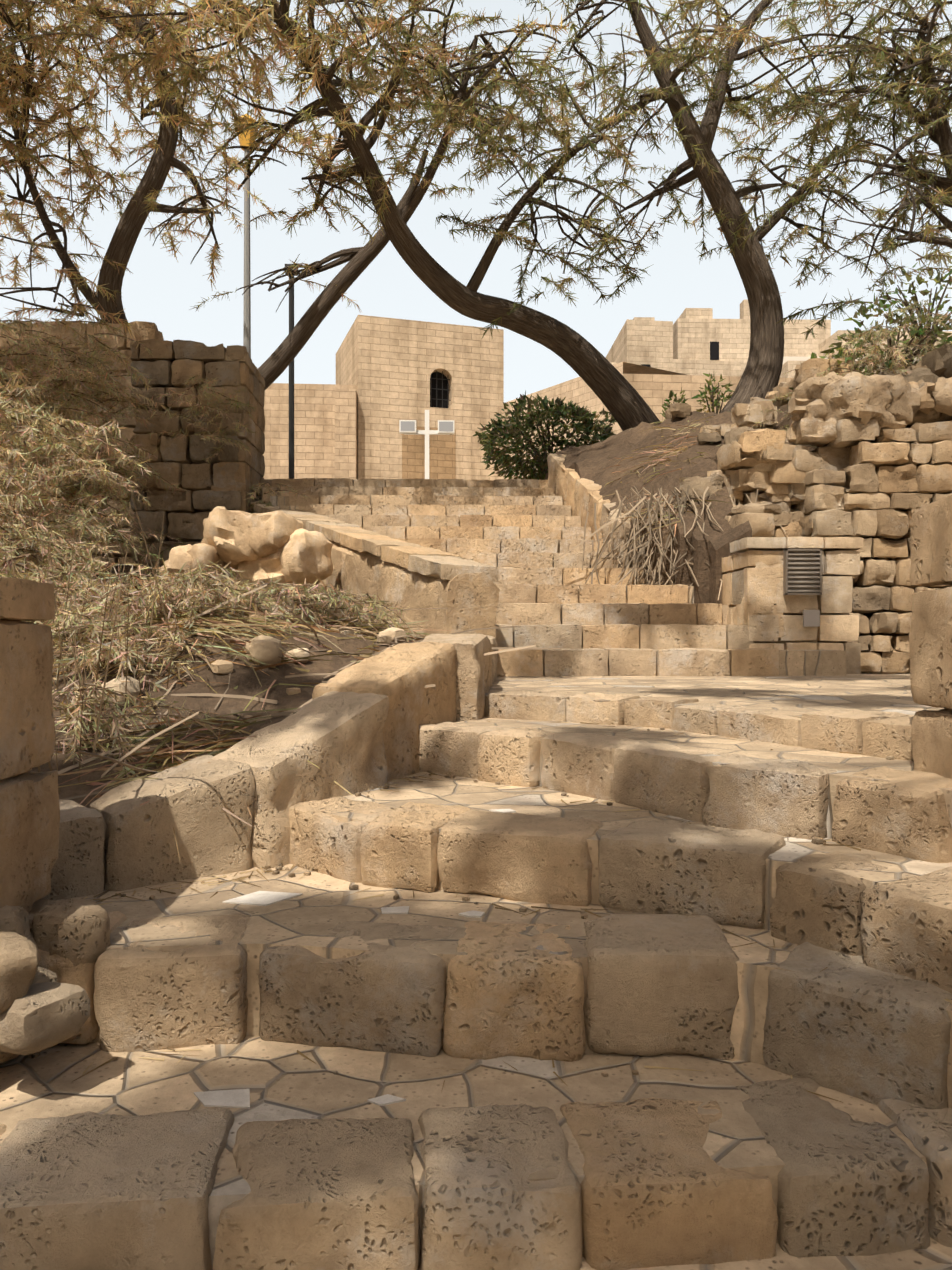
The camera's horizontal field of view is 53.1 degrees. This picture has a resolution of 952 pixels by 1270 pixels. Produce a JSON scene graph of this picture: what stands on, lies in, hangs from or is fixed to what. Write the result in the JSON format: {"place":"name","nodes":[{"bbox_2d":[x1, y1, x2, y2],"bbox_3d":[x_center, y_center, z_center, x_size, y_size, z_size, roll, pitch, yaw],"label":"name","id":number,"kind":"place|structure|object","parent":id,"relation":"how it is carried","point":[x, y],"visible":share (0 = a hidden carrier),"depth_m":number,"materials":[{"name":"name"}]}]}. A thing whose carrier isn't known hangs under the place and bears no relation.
{"place":"outdoors","nodes":[
{"label":"outdoors","id":0,"kind":"place"},
{"bbox_2d":[0,0,428,389],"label":"tree","id":1,"kind":"object","parent":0,"point":[62,107],"depth_m":11.07,"materials":[{"name":"brown plant"}]},
{"bbox_2d":[28,563,412,807],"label":"ground","id":2,"kind":"structure","parent":0,"point":[243,678],"depth_m":3.83,"materials":[{"name":"brown soil"}]},
{"bbox_2d":[0,321,264,578],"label":"stone wall","id":3,"kind":"structure","parent":2,"relation":"on","point":[230,477],"depth_m":10.21,"materials":[{"name":"brown stone"}]},
{"bbox_2d":[0,308,416,782],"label":"dry shrub","id":4,"kind":"object","parent":2,"relation":"on","point":[76,421],"depth_m":7.09,"materials":[{"name":"beige plant"}]},
{"bbox_2d":[71,506,405,709],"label":"loose rocks","id":5,"kind":"object","parent":2,"relation":"on","point":[278,545],"visible":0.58,"depth_m":7.15,"materials":[{"name":"beige stone"}]},
{"bbox_2d":[53,585,424,694],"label":"small stones","id":6,"kind":"object","parent":2,"relation":"on","point":[383,639],"visible":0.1,"depth_m":4.91,"materials":[{"name":"beige stone"}]},
{"bbox_2d":[54,569,560,799],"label":"dry branches","id":7,"kind":"object","parent":2,"relation":"on","point":[275,714],"visible":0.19,"depth_m":3.73,"materials":[{"name":"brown wood"}]},
{"bbox_2d":[4,414,738,858],"bbox_3d":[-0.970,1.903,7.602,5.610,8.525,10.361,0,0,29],"label":"dry grass","id":8,"kind":"structure","parent":2,"relation":"on","point":[214,622],"depth_m":4.00,"materials":[{"name":"beige plant"}]},
{"bbox_2d":[250,500,499,637],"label":"stair side wall","id":9,"kind":"structure","parent":2,"relation":"on","point":[462,592],"depth_m":6.33,"materials":[{"name":"beige stone"}]},
{"bbox_2d":[258,479,845,675],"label":"stair treads","id":10,"kind":"object","parent":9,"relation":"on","point":[812,662],"visible":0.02,"depth_m":6.11,"materials":[{"name":"beige stone"}]},
{"bbox_2d":[272,478,778,675],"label":"stair blocks","id":11,"kind":"structure","parent":10,"relation":"on","point":[680,634],"depth_m":7.33,"materials":[{"name":"beige stone"}]},
{"bbox_2d":[243,149,250,357],"bbox_3d":[-3.342,-4.438,13.900,0.129,5.314,0.129,0,0,-24],"label":"street lamp pole","id":12,"kind":"object","parent":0,"point":[247,322],"visible":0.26,"depth_m":13.86,"materials":[{"name":"grey metal"}]},
{"bbox_2d":[238,114,258,150],"bbox_3d":[-3.342,-7.345,13.900,0.400,0.500,0.346,0,0,-2],"label":"street lamp","id":13,"kind":"object","parent":12,"relation":"attached to","point":[243,142],"visible":0.33,"depth_m":13.81,"materials":[{"name":"orange glass"}]},
{"bbox_2d":[402,427,455,479],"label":"door","id":14,"kind":"structure","parent":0,"point":[442,456],"depth_m":27.71,"materials":[{"name":"beige stone"}]},
{"bbox_2d":[0,0,951,402],"label":"sky","id":15,"kind":"structure","parent":0,"point":[161,290],"materials":[{"name":"white"}]},
{"bbox_2d":[110,501,909,673],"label":"terrace paving","id":16,"kind":"structure","parent":0,"point":[861,672],"depth_m":11.70,"materials":[{"name":"beige stone"}]},
{"bbox_2d":[285,264,297,478],"bbox_3d":[-2.794,-3.685,14.415,0.180,3.808,0.160,0,0,-2],"label":"dark pole","id":17,"kind":"object","parent":16,"relation":"on","point":[291,392],"visible":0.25,"depth_m":14.38,"materials":[{"name":"grey metal"}]},
{"bbox_2d":[262,383,356,479],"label":"court wall","id":18,"kind":"structure","parent":16,"relation":"on","point":[325,430],"depth_m":27.23,"materials":[{"name":"beige stone"}]},
{"bbox_2d":[336,315,503,479],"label":"tower building","id":19,"kind":"structure","parent":16,"relation":"on","point":[387,367],"depth_m":27.68,"materials":[{"name":"beige stone"}]},
{"bbox_2d":[430,372,448,407],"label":"window","id":20,"kind":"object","parent":19,"relation":"on","point":[445,392],"depth_m":28.24,"materials":[{"name":"black glass"}]},
{"bbox_2d":[430,371,450,407],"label":"window grille bars","id":21,"kind":"object","parent":19,"relation":"attached to","point":[431,388],"depth_m":27.99,"materials":[{"name":"grey metal"}]},
{"bbox_2d":[399,410,453,478],"bbox_3d":[-0.768,-2.657,14.943,0.860,1.752,0.140,0,0,-2],"label":"floodlight post","id":22,"kind":"object","parent":16,"relation":"on","point":[426,432],"visible":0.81,"depth_m":14.94,"materials":[{"name":"grey metal"}]},
{"bbox_2d":[401,421,452,430],"bbox_3d":[-0.766,-3.261,14.870,0.820,0.150,0.001,0,0,-2],"label":"floodlight glass","id":23,"kind":"object","parent":22,"relation":"attached to","point":[410,426],"visible":1,"depth_m":14.86,"materials":[{"name":"grey glass"}]},
{"bbox_2d":[504,362,685,478],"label":"building wall","id":24,"kind":"structure","parent":16,"relation":"on","point":[577,390],"depth_m":25.48,"materials":[{"name":"beige stone"}]},
{"bbox_2d":[623,373,790,421],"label":"wall","id":25,"kind":"structure","parent":16,"relation":"on","point":[653,390],"depth_m":24.22,"materials":[{"name":"beige stone"}]},
{"bbox_2d":[610,300,951,377],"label":"building blocks","id":26,"kind":"structure","parent":16,"relation":"on","point":[696,331],"depth_m":41.32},
{"bbox_2d":[741,356,919,375],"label":"wall","id":27,"kind":"structure","parent":16,"relation":"on","point":[786,358],"depth_m":38.37,"materials":[{"name":"beige stone"}]},
{"bbox_2d":[605,319,740,375],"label":"back building","id":28,"kind":"structure","parent":0,"point":[638,342],"depth_m":40.40,"materials":[{"name":"beige"}]},
{"bbox_2d":[641,342,718,366],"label":"building windows","id":29,"kind":"structure","parent":28,"relation":"in","point":[714,350],"depth_m":41.27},
{"bbox_2d":[418,1237,951,1269],"bbox_3d":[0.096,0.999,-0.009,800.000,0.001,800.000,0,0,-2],"label":"ground","id":30,"kind":"structure","parent":0,"point":[935,1255],"depth_m":1.51,"materials":[{"name":"beige stone"}]},
{"bbox_2d":[39,633,497,899],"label":"kerb wall","id":31,"kind":"structure","parent":30,"relation":"on","point":[353,729],"depth_m":2.80,"materials":[{"name":"beige stone"}]},
{"bbox_2d":[0,690,951,1269],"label":"stone steps","id":32,"kind":"structure","parent":30,"relation":"on","point":[94,1190],"depth_m":1.94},
{"bbox_2d":[0,674,951,1268],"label":"stone paving","id":33,"kind":"structure","parent":30,"relation":"on","point":[280,1080],"depth_m":2.00,"materials":[{"name":"beige stone"}]},
{"bbox_2d":[194,809,515,1108],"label":"paving stone pieces","id":34,"kind":"object","parent":33,"relation":"on","point":[237,1098],"visible":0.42,"depth_m":1.81,"materials":[{"name":"beige stone"}]},
{"bbox_2d":[7,727,943,1099],"bbox_3d":[0.007,0.606,2.579,2.971,0.534,2.139,0,0,12],"label":"pebbles grit","id":35,"kind":"object","parent":33,"relation":"on","point":[521,909],"visible":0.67,"depth_m":2.50,"materials":[{"name":"beige stone"}]},
{"bbox_2d":[0,496,951,1063],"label":"gate pillars","id":36,"kind":"structure","parent":33,"relation":"on","point":[42,1008],"depth_m":2.06,"materials":[{"name":"beige stone"}]},
{"bbox_2d":[41,721,951,1101],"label":"straw litter","id":37,"kind":"object","parent":33,"relation":"on","point":[413,895],"visible":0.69,"depth_m":2.37,"materials":[{"name":"beige plant"}]},
{"bbox_2d":[722,537,863,673],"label":"vent pier","id":38,"kind":"structure","parent":33,"relation":"on","point":[765,609],"depth_m":6.48,"materials":[{"name":"beige stone"}]},
{"bbox_2d":[783,549,821,594],"bbox_3d":[2.208,-0.425,6.435,0.244,0.309,0.056,0,0,-2],"label":"vent grille","id":39,"kind":"object","parent":38,"relation":"attached to","point":[802,571],"visible":1,"depth_m":6.42,"materials":[{"name":"grey metal"}]},
{"bbox_2d":[803,610,819,626],"bbox_3d":[2.270,-0.113,6.444,0.107,0.113,0.022,0,0,-2],"label":"electrical outlet cover","id":40,"kind":"object","parent":38,"relation":"attached to","point":[811,618],"visible":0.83,"depth_m":6.43,"materials":[{"name":"grey plastic"}]},
{"bbox_2d":[545,404,850,603],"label":"dirt slope","id":41,"kind":"structure","parent":0,"point":[592,461],"depth_m":8.47,"materials":[{"name":"brown soil"}]},
{"bbox_2d":[0,0,660,430],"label":"arching tree","id":42,"kind":"object","parent":41,"relation":"on","point":[165,49],"depth_m":9.52,"materials":[{"name":"brown plant"}]},
{"bbox_2d":[473,390,615,479],"bbox_3d":[1.032,-2.640,13.048,2.158,1.372,1.774,0,0,-2],"label":"green bush","id":43,"kind":"object","parent":41,"relation":"on","point":[507,431],"depth_m":12.65,"materials":[{"name":"green plant"}]},
{"bbox_2d":[547,454,630,567],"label":"stair kerb","id":44,"kind":"structure","parent":41,"relation":"on","point":[578,494],"depth_m":9.37,"materials":[{"name":"beige stone"}]},
{"bbox_2d":[553,485,785,600],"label":"dry twigs","id":45,"kind":"object","parent":41,"relation":"on","point":[640,561],"visible":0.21,"depth_m":7.68,"materials":[{"name":"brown wood"}]},
{"bbox_2d":[660,389,687,419],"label":"small shrub leaves","id":46,"kind":"object","parent":41,"relation":"on","point":[671,393],"depth_m":13.56,"materials":[{"name":"green plant"}]},
{"bbox_2d":[506,0,909,413],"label":"tree","id":47,"kind":"object","parent":41,"relation":"on","point":[716,57],"depth_m":10.59,"materials":[{"name":"plant"}]},
{"bbox_2d":[692,372,733,413],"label":"small shrub leaves","id":48,"kind":"object","parent":41,"relation":"on","point":[714,390],"depth_m":14.04,"materials":[{"name":"green plant"}]},
{"bbox_2d":[665,358,873,536],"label":"rocks","id":49,"kind":"object","parent":41,"relation":"on","point":[757,516],"visible":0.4,"depth_m":8.34,"materials":[{"name":"beige stone"}]},
{"bbox_2d":[681,343,951,673],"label":"ruin wall","id":50,"kind":"structure","parent":41,"relation":"on","point":[882,477],"depth_m":7.54,"materials":[{"name":"beige stone"}]},
{"bbox_2d":[718,299,951,448],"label":"dry ruin plants","id":51,"kind":"object","parent":50,"relation":"on","point":[884,334],"depth_m":8.07,"materials":[{"name":"beige plant"}]},
{"bbox_2d":[853,259,951,362],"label":"shrub leaves","id":52,"kind":"object","parent":50,"relation":"attached to","point":[937,279],"depth_m":8.62,"materials":[{"name":"green plant"}]},
{"bbox_2d":[789,345,898,389],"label":"shrub leaves","id":53,"kind":"object","parent":41,"relation":"on","point":[840,354],"depth_m":8.48,"materials":[{"name":"green plant"}]},
{"bbox_2d":[820,293,951,375],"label":"shrub leaves","id":54,"kind":"object","parent":41,"relation":"on","point":[913,332],"depth_m":8.19,"materials":[{"name":"green plant"}]},
{"bbox_2d":[760,0,951,340],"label":"tree","id":55,"kind":"object","parent":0,"point":[842,152],"depth_m":9.64,"materials":[{"name":"green plant"}]}
]}

